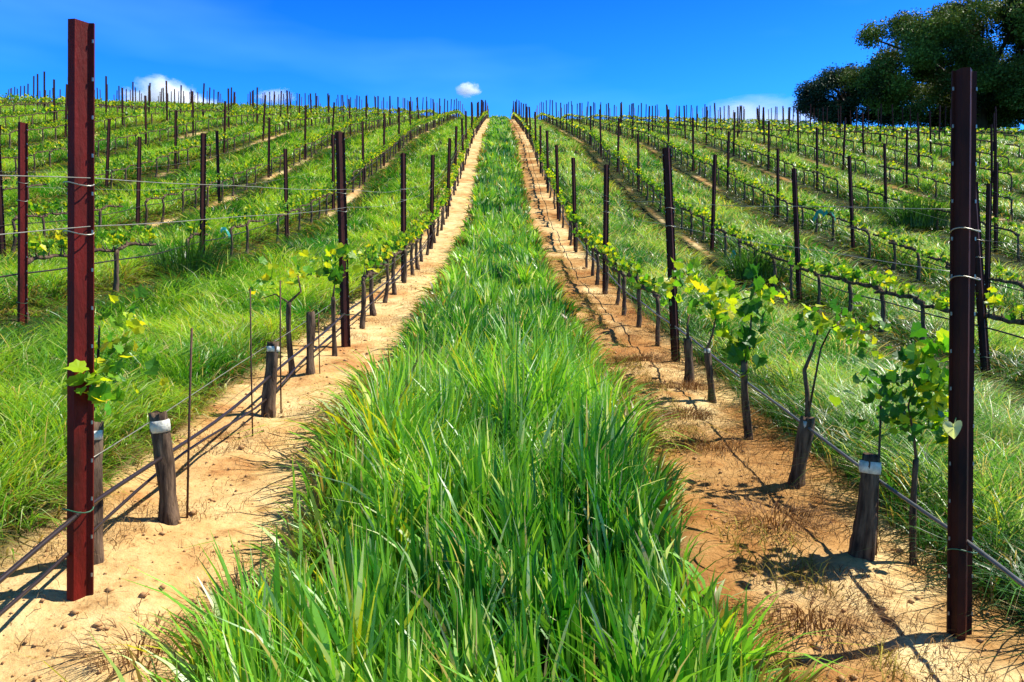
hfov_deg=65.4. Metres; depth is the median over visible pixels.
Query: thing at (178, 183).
trellis wire
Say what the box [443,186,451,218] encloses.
grapevine
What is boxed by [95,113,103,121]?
grapevine
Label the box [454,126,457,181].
trellis post
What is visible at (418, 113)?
trellis post
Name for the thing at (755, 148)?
grapevine
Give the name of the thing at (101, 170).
grapevine
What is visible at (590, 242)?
grapevine
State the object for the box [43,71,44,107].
trellis post
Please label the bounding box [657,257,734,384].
grapevine
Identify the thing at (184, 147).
grapevine
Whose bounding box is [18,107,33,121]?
grapevine
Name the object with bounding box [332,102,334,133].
trellis post
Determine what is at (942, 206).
grapevine
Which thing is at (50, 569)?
drip hose
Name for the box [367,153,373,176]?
grapevine
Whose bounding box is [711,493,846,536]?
dead weed
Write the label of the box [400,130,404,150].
grapevine
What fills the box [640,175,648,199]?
grapevine
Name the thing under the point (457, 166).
grapevine
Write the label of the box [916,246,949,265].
grapevine
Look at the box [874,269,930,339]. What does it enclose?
grapevine
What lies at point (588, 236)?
grapevine
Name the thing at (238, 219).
grapevine
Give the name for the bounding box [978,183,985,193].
grapevine
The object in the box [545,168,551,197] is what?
grapevine
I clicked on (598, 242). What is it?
grapevine
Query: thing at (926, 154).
grapevine
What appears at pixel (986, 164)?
grapevine
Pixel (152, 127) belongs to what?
grapevine
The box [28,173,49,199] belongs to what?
grapevine
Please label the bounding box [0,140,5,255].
trellis post
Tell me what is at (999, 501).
grass
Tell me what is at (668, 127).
trellis post
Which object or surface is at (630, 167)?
grapevine
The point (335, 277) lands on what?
grapevine
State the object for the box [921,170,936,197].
grapevine
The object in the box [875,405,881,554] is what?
stake
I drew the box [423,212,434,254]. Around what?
grapevine
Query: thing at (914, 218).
weed clump
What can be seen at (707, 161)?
grapevine
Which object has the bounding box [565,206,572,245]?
grapevine
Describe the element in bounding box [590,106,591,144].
trellis post
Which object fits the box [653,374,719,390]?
dead weed
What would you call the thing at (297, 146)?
grapevine
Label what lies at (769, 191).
grapevine
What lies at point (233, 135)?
grapevine
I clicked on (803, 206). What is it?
trellis wire
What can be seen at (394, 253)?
grapevine
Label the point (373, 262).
grapevine
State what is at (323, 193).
grapevine
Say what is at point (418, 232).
grapevine
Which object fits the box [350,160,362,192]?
grapevine
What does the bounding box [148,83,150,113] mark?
trellis post
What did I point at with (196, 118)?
grapevine
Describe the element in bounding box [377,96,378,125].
trellis post
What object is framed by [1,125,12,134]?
grapevine
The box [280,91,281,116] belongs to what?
trellis post
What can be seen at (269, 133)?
trellis post
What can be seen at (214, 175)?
grapevine
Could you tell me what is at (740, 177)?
grapevine
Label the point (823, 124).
trellis post
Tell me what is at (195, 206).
grapevine
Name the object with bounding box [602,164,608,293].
trellis post
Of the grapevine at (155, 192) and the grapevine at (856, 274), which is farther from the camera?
the grapevine at (155, 192)
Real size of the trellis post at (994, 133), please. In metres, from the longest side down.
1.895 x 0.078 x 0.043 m
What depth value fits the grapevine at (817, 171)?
23.30 m
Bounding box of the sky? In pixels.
[0,0,1023,130]
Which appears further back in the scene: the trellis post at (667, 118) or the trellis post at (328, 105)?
the trellis post at (667, 118)
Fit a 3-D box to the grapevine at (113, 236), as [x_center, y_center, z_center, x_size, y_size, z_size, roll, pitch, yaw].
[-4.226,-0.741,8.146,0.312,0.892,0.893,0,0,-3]
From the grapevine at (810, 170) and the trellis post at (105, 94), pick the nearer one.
the grapevine at (810, 170)
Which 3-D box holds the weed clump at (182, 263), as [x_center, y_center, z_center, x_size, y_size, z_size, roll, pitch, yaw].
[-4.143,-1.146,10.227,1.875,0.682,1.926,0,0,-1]
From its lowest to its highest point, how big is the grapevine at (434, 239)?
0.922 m
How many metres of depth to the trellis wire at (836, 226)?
9.25 m
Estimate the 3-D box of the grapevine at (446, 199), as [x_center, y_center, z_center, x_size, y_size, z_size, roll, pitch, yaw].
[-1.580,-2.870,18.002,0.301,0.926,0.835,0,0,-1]
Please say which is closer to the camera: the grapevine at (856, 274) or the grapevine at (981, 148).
the grapevine at (856, 274)
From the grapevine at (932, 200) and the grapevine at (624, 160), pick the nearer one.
the grapevine at (932, 200)
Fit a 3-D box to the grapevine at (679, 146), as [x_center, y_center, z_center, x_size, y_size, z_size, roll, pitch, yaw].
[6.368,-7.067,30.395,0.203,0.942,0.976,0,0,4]
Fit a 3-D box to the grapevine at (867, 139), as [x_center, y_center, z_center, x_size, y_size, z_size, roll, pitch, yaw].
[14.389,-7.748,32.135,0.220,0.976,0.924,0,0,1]
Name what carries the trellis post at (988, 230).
on the ground at (164, 553)
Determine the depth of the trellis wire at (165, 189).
9.65 m
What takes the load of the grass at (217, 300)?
on the ground at (164, 553)
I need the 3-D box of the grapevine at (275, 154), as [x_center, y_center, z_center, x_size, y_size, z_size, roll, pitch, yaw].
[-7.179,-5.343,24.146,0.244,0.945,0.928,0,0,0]
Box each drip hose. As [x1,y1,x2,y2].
[0,117,403,225]
[0,120,437,277]
[0,130,475,583]
[0,174,459,616]
[528,133,1023,587]
[558,122,1023,338]
[594,122,1023,291]
[638,124,1023,242]
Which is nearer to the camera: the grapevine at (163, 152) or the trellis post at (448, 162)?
the trellis post at (448, 162)
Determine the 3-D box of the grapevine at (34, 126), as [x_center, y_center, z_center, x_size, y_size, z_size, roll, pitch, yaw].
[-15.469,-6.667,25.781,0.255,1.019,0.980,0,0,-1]
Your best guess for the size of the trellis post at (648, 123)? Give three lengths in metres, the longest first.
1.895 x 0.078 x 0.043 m
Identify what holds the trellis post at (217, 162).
on the ground at (164, 553)
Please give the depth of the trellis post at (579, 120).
40.75 m
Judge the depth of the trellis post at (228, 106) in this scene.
36.23 m
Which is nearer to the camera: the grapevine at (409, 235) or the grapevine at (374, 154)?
the grapevine at (409, 235)
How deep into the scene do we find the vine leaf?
2.45 m
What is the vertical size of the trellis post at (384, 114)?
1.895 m
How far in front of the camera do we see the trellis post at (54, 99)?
31.81 m
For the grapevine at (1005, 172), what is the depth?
23.29 m
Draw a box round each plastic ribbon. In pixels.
[220,227,229,235]
[813,209,835,220]
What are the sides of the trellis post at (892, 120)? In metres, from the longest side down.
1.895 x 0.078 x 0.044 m
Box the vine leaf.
[942,418,961,438]
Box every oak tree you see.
[791,62,902,126]
[830,0,1023,133]
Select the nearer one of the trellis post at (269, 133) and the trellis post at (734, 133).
the trellis post at (269, 133)
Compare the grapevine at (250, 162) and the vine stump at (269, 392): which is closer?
the vine stump at (269, 392)
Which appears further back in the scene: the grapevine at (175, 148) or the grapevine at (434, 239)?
the grapevine at (175, 148)
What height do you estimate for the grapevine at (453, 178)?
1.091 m
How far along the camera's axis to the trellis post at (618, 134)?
27.90 m
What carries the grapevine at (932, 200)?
on the ground at (164, 553)
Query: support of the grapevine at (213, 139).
on the ground at (164, 553)
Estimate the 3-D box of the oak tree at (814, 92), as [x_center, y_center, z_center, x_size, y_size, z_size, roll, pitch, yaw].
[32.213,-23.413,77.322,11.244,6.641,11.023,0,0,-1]
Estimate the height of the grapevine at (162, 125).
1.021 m
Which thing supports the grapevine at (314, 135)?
on the ground at (164, 553)
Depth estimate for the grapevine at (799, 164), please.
24.94 m
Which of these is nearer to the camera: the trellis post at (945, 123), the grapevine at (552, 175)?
the grapevine at (552, 175)
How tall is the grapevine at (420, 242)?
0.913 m
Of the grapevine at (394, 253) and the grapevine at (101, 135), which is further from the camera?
the grapevine at (101, 135)
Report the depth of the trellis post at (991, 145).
24.00 m
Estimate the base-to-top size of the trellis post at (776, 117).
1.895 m
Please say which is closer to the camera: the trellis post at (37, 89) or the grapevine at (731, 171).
the grapevine at (731, 171)
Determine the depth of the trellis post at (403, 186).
11.05 m
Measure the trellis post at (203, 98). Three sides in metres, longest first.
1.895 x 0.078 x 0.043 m
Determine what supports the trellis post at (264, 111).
on the ground at (164, 553)
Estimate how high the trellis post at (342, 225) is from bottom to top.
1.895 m
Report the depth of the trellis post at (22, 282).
6.65 m
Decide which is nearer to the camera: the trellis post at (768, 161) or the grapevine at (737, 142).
the trellis post at (768, 161)
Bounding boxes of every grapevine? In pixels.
[0,93,1023,157]
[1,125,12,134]
[1,148,16,158]
[2,109,19,128]
[2,174,31,190]
[7,199,47,252]
[8,123,17,148]
[14,147,34,176]
[14,224,66,321]
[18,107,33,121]
[26,120,42,130]
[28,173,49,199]
[30,140,51,172]
[37,196,66,236]
[41,120,56,142]
[47,139,67,168]
[54,119,67,140]
[61,283,168,564]
[94,192,106,210]
[94,227,122,251]
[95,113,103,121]
[95,162,108,175]
[96,130,113,156]
[98,193,123,226]
[103,113,115,129]
[109,157,130,188]
[111,221,157,294]
[112,129,129,153]
[114,112,123,130]
[124,157,136,185]
[126,128,138,149]
[135,127,146,147]
[141,151,156,172]
[141,186,163,227]
[147,123,159,142]
[155,149,168,176]
[158,122,167,143]
[160,184,178,221]
[165,144,180,172]
[167,119,179,140]
[177,118,188,138]
[177,142,188,168]
[179,176,199,214]
[179,216,210,269]
[184,117,194,136]
[185,138,200,164]
[193,179,206,210]
[194,114,204,132]
[200,139,212,145]
[206,173,221,206]
[209,135,220,158]
[219,132,229,141]
[220,168,236,200]
[223,207,252,260]
[226,131,238,153]
[230,162,246,195]
[233,129,241,150]
[241,125,252,146]
[242,157,258,189]
[242,202,268,254]
[247,123,257,145]
[248,249,331,375]
[252,154,264,185]
[270,150,278,175]
[274,200,294,242]
[278,145,290,172]
[288,194,304,235]
[291,142,300,164]
[295,192,313,231]
[298,139,306,162]
[306,135,314,159]
[308,188,320,223]
[309,135,318,156]
[309,243,361,355]
[313,132,322,153]
[316,184,330,219]
[319,129,327,150]
[324,181,334,215]
[326,127,332,148]
[346,173,352,183]
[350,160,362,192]
[356,160,364,187]
[358,245,392,328]
[364,157,370,181]
[366,240,397,315]
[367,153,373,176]
[369,150,379,174]
[374,148,381,171]
[378,231,404,302]
[379,144,385,168]
[386,141,392,161]
[387,230,407,294]
[388,138,394,159]
[392,135,397,156]
[394,134,400,153]
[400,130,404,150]
[401,129,405,147]
[401,227,415,282]
[405,125,409,142]
[406,221,423,275]
[412,217,428,269]
[417,213,430,261]
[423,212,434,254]
[429,203,440,242]
[429,209,438,248]
[434,197,444,235]
[440,188,448,224]
[440,196,447,230]
[442,179,453,211]
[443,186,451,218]
[445,173,456,205]
[450,170,456,200]
[451,162,460,190]
[451,166,458,194]
[457,158,462,185]
[458,154,464,178]
[534,145,538,166]
[538,157,543,176]
[544,167,551,192]
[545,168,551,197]
[548,178,555,208]
[549,172,555,181]
[555,187,563,220]
[558,193,565,227]
[564,204,571,239]
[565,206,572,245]
[567,210,581,252]
[572,228,587,268]
[582,227,595,275]
[587,237,599,284]
[593,234,608,294]
[596,136,599,153]
[601,242,624,304]
[602,143,609,161]
[604,145,610,164]
[605,249,626,315]
[612,150,621,173]
[618,154,623,177]
[619,253,643,326]
[622,156,630,181]
[626,164,633,185]
[628,272,666,346]
[635,167,644,194]
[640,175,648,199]
[645,177,655,205]
[653,133,658,150]
[653,183,661,211]
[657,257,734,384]
[661,135,666,143]
[671,142,676,160]
[673,198,682,228]
[675,145,681,163]
[680,198,692,235]
[681,147,688,166]
[686,270,753,403]
[690,207,708,241]
[691,153,702,174]
[696,157,705,177]
[700,207,716,222]
[704,155,712,181]
[709,160,720,184]
[709,220,726,256]
[714,135,721,150]
[716,262,789,439]
[718,164,728,189]
[720,134,726,152]
[725,166,739,194]
[725,224,745,254]
[734,139,739,157]
[735,175,745,199]
[736,233,756,259]
[738,142,746,160]
[741,177,755,204]
[744,145,752,163]
[751,178,766,210]
[752,145,761,166]
[752,242,776,287]
[761,187,775,216]
[765,151,775,172]
[765,242,794,299]
[775,154,785,176]
[775,191,788,222]
[782,136,792,152]
[784,156,793,167]
[785,294,906,488]
[787,198,803,228]
[788,257,820,311]
[793,161,805,184]
[798,199,819,233]
[799,139,805,156]
[800,165,815,188]
[807,140,815,160]
[810,165,827,192]
[813,145,824,162]
[814,200,834,240]
[816,259,855,312]
[824,146,833,166]
[824,170,838,198]
[828,321,974,565]
[833,148,842,158]
[833,209,854,223]
[842,265,888,336]
[845,152,855,172]
[847,217,870,258]
[852,155,867,176]
[853,180,870,209]
[864,184,883,215]
[866,138,873,156]
[871,142,882,146]
[873,227,900,269]
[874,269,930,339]
[876,158,890,183]
[883,192,901,207]
[885,236,920,281]
[886,145,895,162]
[889,161,904,187]
[894,145,905,165]
[898,194,920,206]
[902,168,919,192]
[903,149,917,168]
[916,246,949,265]
[918,195,938,231]
[919,148,934,171]
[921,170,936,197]
[922,289,975,348]
[934,176,949,202]
[937,139,950,159]
[938,202,949,212]
[975,286,1023,324]
[977,146,993,167]
[977,162,990,170]
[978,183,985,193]
[980,215,984,248]
[989,265,1023,317]
[992,187,1012,219]
[992,215,1022,261]
[993,150,1009,169]
[993,166,1013,191]
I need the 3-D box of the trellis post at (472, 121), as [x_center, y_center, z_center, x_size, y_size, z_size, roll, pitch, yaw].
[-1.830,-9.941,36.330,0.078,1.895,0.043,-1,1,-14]
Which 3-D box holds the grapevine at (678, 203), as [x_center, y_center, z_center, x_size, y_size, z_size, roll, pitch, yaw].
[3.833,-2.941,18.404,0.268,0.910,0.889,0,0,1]
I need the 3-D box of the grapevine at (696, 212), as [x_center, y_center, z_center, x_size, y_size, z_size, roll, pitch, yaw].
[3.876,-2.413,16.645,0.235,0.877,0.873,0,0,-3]
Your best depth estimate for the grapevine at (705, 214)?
15.94 m
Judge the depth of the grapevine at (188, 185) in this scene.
17.21 m
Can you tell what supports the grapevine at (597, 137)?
on the ground at (164, 553)
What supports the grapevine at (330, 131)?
on the ground at (164, 553)
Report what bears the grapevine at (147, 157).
on the ground at (164, 553)
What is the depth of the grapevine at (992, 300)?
6.61 m
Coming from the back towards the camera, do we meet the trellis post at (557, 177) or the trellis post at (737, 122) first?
the trellis post at (737, 122)
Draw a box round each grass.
[0,103,476,589]
[2,115,875,681]
[513,117,1023,663]
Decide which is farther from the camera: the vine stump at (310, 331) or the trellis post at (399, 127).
the trellis post at (399, 127)
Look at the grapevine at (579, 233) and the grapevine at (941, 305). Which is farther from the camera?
the grapevine at (579, 233)
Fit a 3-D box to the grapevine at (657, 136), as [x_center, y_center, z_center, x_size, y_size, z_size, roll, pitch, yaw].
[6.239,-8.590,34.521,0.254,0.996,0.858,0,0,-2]
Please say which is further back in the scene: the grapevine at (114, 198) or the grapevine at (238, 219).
the grapevine at (114, 198)
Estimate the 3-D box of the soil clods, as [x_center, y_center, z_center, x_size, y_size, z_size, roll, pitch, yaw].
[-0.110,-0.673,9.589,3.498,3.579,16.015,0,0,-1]
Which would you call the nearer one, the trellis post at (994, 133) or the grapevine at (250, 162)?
the grapevine at (250, 162)
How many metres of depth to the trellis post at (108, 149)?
19.38 m
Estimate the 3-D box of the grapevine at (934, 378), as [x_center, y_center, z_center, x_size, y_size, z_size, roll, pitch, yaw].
[1.490,0.407,3.044,0.517,0.967,0.331,0,0,-1]
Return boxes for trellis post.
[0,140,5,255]
[16,122,27,324]
[33,76,34,106]
[37,74,38,105]
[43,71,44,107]
[53,79,54,122]
[62,18,94,600]
[64,84,67,138]
[105,76,106,112]
[105,118,110,191]
[118,86,119,108]
[121,87,123,128]
[132,82,133,108]
[136,137,141,225]
[144,95,146,144]
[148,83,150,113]
[165,81,167,121]
[174,110,176,168]
[180,85,181,113]
[192,91,193,135]
[199,133,206,261]
[202,83,204,118]
[215,131,220,201]
[223,101,225,153]
[227,88,229,126]
[230,87,231,114]
[256,87,257,123]
[262,95,265,140]
[267,117,270,177]
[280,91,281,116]
[283,149,288,238]
[286,90,288,129]
[304,105,306,159]
[310,93,312,126]
[327,93,328,124]
[331,134,334,210]
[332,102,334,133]
[335,131,350,346]
[348,99,350,135]
[361,121,364,183]
[365,96,366,131]
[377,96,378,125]
[383,113,385,165]
[397,97,398,123]
[398,107,399,151]
[400,153,406,280]
[408,101,411,139]
[416,97,420,133]
[429,155,434,248]
[447,138,450,216]
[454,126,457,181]
[461,118,464,170]
[465,111,466,139]
[471,102,472,143]
[526,107,527,138]
[528,107,531,144]
[534,112,536,154]
[539,125,541,171]
[546,130,548,187]
[555,145,559,218]
[571,105,572,134]
[571,158,576,250]
[579,103,580,138]
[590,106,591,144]
[599,109,601,156]
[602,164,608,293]
[608,103,609,131]
[616,118,619,171]
[620,103,621,134]
[632,103,633,138]
[637,134,639,191]
[647,106,649,144]
[662,147,679,361]
[666,104,667,134]
[667,109,669,146]
[683,106,685,138]
[692,117,694,170]
[705,106,707,144]
[710,154,716,250]
[714,103,716,133]
[726,131,729,189]
[733,112,735,155]
[737,106,738,139]
[739,105,740,132]
[763,107,764,144]
[767,121,769,170]
[776,107,777,130]
[776,149,779,217]
[782,106,783,131]
[788,107,790,136]
[791,168,801,302]
[797,110,798,155]
[815,127,818,188]
[822,107,823,144]
[842,118,845,169]
[847,156,854,250]
[862,112,864,154]
[880,103,881,144]
[883,143,887,216]
[891,104,894,139]
[905,129,907,188]
[917,122,919,169]
[929,111,931,153]
[938,106,940,143]
[944,106,945,137]
[946,67,980,640]
[975,182,991,376]
[984,183,991,308]
[990,124,992,186]
[992,141,996,215]
[993,113,994,153]
[993,123,995,140]
[994,162,998,251]
[995,107,996,140]
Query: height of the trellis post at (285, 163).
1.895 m
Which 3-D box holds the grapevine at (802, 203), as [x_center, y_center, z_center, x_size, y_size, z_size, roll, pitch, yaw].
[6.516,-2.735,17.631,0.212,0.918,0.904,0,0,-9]
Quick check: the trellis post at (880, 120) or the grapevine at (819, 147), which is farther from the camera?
the trellis post at (880, 120)
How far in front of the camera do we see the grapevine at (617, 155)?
27.39 m
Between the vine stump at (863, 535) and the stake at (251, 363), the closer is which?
the vine stump at (863, 535)
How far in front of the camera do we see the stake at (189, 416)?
3.10 m
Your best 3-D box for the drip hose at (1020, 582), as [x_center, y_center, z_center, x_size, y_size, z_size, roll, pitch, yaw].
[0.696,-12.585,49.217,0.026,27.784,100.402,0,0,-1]
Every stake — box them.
[186,328,192,517]
[249,289,252,436]
[279,281,281,413]
[318,313,319,373]
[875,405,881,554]
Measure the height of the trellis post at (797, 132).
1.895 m
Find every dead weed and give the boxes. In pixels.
[39,607,206,679]
[161,559,331,629]
[609,349,668,361]
[641,401,725,420]
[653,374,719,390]
[670,433,763,451]
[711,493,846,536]
[725,570,909,649]
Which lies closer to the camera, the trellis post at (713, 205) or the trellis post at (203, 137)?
the trellis post at (203, 137)
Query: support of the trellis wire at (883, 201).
attached to the trellis post at (988, 230)
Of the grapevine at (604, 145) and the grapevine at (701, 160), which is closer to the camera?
the grapevine at (701, 160)
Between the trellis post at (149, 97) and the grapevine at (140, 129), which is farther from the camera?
the trellis post at (149, 97)
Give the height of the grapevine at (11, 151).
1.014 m
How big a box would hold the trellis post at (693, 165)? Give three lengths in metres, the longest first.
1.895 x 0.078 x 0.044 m
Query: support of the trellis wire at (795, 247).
attached to the trellis post at (669, 224)
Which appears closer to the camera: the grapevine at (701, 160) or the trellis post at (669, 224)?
the trellis post at (669, 224)
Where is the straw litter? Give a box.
[0,244,1022,681]
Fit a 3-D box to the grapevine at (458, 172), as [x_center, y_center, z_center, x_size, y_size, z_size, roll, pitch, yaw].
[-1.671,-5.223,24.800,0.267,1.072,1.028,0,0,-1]
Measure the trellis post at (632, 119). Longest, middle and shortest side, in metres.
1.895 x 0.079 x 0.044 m
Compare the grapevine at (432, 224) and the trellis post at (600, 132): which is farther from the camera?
the trellis post at (600, 132)
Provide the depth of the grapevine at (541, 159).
27.09 m
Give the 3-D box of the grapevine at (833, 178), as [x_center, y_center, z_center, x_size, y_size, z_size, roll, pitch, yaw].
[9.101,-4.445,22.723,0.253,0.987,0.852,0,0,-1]
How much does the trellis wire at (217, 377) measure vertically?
16.940 m
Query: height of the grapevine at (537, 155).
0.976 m
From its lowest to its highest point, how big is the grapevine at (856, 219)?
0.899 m
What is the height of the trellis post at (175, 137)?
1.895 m
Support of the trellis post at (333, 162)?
on the ground at (164, 553)
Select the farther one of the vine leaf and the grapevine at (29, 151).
the grapevine at (29, 151)
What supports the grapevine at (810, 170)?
on the ground at (164, 553)
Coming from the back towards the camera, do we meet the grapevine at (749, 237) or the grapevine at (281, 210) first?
the grapevine at (281, 210)
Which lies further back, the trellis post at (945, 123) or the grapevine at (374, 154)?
the trellis post at (945, 123)
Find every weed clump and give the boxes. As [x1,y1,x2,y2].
[129,225,252,276]
[707,239,811,280]
[861,188,949,228]
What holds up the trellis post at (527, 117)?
on the ground at (164, 553)
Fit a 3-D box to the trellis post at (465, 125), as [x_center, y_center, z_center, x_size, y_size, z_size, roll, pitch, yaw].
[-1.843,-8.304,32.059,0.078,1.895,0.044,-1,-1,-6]
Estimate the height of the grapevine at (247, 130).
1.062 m
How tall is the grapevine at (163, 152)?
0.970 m
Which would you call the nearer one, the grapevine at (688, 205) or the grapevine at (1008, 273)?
the grapevine at (1008, 273)
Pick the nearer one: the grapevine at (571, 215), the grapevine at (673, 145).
the grapevine at (571, 215)
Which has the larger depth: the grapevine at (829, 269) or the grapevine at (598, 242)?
the grapevine at (598, 242)
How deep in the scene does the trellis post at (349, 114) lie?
36.22 m
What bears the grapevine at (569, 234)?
on the ground at (164, 553)
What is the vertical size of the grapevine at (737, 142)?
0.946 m
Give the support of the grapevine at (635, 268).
on the ground at (164, 553)
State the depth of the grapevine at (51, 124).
26.40 m
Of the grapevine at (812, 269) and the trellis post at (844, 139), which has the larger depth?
the trellis post at (844, 139)
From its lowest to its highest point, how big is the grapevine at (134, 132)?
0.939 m
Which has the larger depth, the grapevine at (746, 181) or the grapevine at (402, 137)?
the grapevine at (402, 137)
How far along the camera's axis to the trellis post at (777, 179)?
19.45 m
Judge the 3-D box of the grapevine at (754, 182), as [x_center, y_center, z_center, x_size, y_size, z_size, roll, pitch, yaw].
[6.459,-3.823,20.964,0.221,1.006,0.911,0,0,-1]
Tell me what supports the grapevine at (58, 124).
on the ground at (164, 553)
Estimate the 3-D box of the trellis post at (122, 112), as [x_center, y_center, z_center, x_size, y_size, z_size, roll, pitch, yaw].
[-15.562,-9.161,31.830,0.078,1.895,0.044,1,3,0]
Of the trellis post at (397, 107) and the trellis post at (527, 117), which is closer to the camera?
the trellis post at (527, 117)
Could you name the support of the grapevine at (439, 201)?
on the ground at (164, 553)
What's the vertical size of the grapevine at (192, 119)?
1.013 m
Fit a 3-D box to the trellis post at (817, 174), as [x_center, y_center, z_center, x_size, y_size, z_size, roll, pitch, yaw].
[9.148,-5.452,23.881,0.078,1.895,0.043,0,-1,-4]
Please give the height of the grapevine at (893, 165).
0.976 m
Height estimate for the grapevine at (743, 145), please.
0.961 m
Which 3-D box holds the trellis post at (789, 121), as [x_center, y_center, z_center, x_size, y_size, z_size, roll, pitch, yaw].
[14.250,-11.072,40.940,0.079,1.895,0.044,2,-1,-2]
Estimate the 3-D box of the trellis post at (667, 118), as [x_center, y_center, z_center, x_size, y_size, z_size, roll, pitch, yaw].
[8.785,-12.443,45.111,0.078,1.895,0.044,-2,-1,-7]
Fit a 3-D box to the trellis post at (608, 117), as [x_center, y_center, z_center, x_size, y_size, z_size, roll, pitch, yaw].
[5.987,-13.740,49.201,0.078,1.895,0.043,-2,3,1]
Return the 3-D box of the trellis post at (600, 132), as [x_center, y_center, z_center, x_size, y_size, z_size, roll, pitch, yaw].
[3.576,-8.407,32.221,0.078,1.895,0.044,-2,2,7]
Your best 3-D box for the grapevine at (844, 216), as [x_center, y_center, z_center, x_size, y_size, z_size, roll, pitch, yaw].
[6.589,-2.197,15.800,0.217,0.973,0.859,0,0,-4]
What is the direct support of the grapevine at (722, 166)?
on the ground at (164, 553)
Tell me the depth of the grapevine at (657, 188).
20.66 m
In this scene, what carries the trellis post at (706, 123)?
on the ground at (164, 553)
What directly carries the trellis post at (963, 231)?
on the ground at (164, 553)
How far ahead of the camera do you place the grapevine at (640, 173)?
23.17 m
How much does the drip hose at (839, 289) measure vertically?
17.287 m
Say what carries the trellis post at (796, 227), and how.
on the ground at (164, 553)
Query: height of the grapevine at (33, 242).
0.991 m
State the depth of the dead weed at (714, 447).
4.28 m
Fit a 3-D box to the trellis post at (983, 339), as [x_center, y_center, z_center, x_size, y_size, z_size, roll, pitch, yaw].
[3.988,-0.417,6.793,0.178,1.896,0.076,0,0,42]
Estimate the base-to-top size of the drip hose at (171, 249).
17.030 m
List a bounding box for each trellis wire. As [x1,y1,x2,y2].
[0,114,475,234]
[0,120,469,191]
[13,147,359,189]
[94,188,450,456]
[521,111,949,271]
[532,118,932,208]
[605,131,1020,244]
[652,121,1023,234]
[704,119,1021,200]
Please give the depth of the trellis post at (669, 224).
6.63 m
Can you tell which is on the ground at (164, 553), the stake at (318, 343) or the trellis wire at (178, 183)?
the stake at (318, 343)
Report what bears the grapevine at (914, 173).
on the ground at (164, 553)
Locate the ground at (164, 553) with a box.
[0,119,1023,681]
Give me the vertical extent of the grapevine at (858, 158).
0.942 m
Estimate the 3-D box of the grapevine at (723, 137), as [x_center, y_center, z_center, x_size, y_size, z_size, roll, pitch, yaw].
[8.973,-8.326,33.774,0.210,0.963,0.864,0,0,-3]
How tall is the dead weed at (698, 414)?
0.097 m
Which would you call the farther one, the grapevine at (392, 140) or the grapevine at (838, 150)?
the grapevine at (392, 140)
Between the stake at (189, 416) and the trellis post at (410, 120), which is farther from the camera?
the trellis post at (410, 120)
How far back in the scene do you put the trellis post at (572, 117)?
44.97 m
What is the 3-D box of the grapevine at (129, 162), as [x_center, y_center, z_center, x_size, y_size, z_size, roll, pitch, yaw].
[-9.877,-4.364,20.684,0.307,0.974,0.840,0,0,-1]
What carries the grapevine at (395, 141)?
on the ground at (164, 553)
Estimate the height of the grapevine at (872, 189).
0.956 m
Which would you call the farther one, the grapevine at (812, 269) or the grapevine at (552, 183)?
the grapevine at (552, 183)
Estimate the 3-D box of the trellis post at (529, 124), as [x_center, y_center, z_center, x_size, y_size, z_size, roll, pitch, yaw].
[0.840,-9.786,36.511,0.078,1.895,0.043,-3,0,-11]
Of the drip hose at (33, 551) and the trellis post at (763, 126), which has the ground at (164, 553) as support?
the trellis post at (763, 126)
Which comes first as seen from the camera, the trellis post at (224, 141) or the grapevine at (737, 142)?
the trellis post at (224, 141)
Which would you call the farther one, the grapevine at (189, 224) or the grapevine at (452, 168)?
the grapevine at (452, 168)
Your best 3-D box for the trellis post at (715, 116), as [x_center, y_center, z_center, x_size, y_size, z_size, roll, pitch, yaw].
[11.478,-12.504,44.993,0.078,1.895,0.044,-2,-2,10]
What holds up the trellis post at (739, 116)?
on the ground at (164, 553)
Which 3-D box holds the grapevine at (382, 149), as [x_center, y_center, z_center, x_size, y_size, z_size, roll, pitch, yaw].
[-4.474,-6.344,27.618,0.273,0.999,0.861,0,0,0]
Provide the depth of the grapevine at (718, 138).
34.24 m
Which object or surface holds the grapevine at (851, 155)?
on the ground at (164, 553)
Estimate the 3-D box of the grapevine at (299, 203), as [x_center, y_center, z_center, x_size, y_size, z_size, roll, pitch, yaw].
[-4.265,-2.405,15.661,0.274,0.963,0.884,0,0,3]
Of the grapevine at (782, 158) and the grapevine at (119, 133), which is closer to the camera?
the grapevine at (119, 133)
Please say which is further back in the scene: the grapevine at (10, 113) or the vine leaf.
the grapevine at (10, 113)
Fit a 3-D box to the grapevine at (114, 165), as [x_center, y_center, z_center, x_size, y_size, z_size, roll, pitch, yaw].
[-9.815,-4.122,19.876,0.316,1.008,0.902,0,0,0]
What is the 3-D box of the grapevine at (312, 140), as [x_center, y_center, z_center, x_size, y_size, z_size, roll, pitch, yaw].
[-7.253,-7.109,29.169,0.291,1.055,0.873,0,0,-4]
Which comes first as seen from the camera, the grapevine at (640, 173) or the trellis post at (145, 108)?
the grapevine at (640, 173)
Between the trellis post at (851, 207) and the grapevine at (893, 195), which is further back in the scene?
the grapevine at (893, 195)
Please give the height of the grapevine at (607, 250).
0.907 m
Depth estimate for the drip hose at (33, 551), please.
2.87 m
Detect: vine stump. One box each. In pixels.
[148,411,180,525]
[261,341,279,417]
[305,311,315,374]
[848,452,881,561]
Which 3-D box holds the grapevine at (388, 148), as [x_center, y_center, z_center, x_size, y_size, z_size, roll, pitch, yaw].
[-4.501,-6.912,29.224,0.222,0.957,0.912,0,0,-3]
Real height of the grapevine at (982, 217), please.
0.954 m
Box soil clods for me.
[0,234,1023,681]
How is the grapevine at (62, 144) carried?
on the ground at (164, 553)

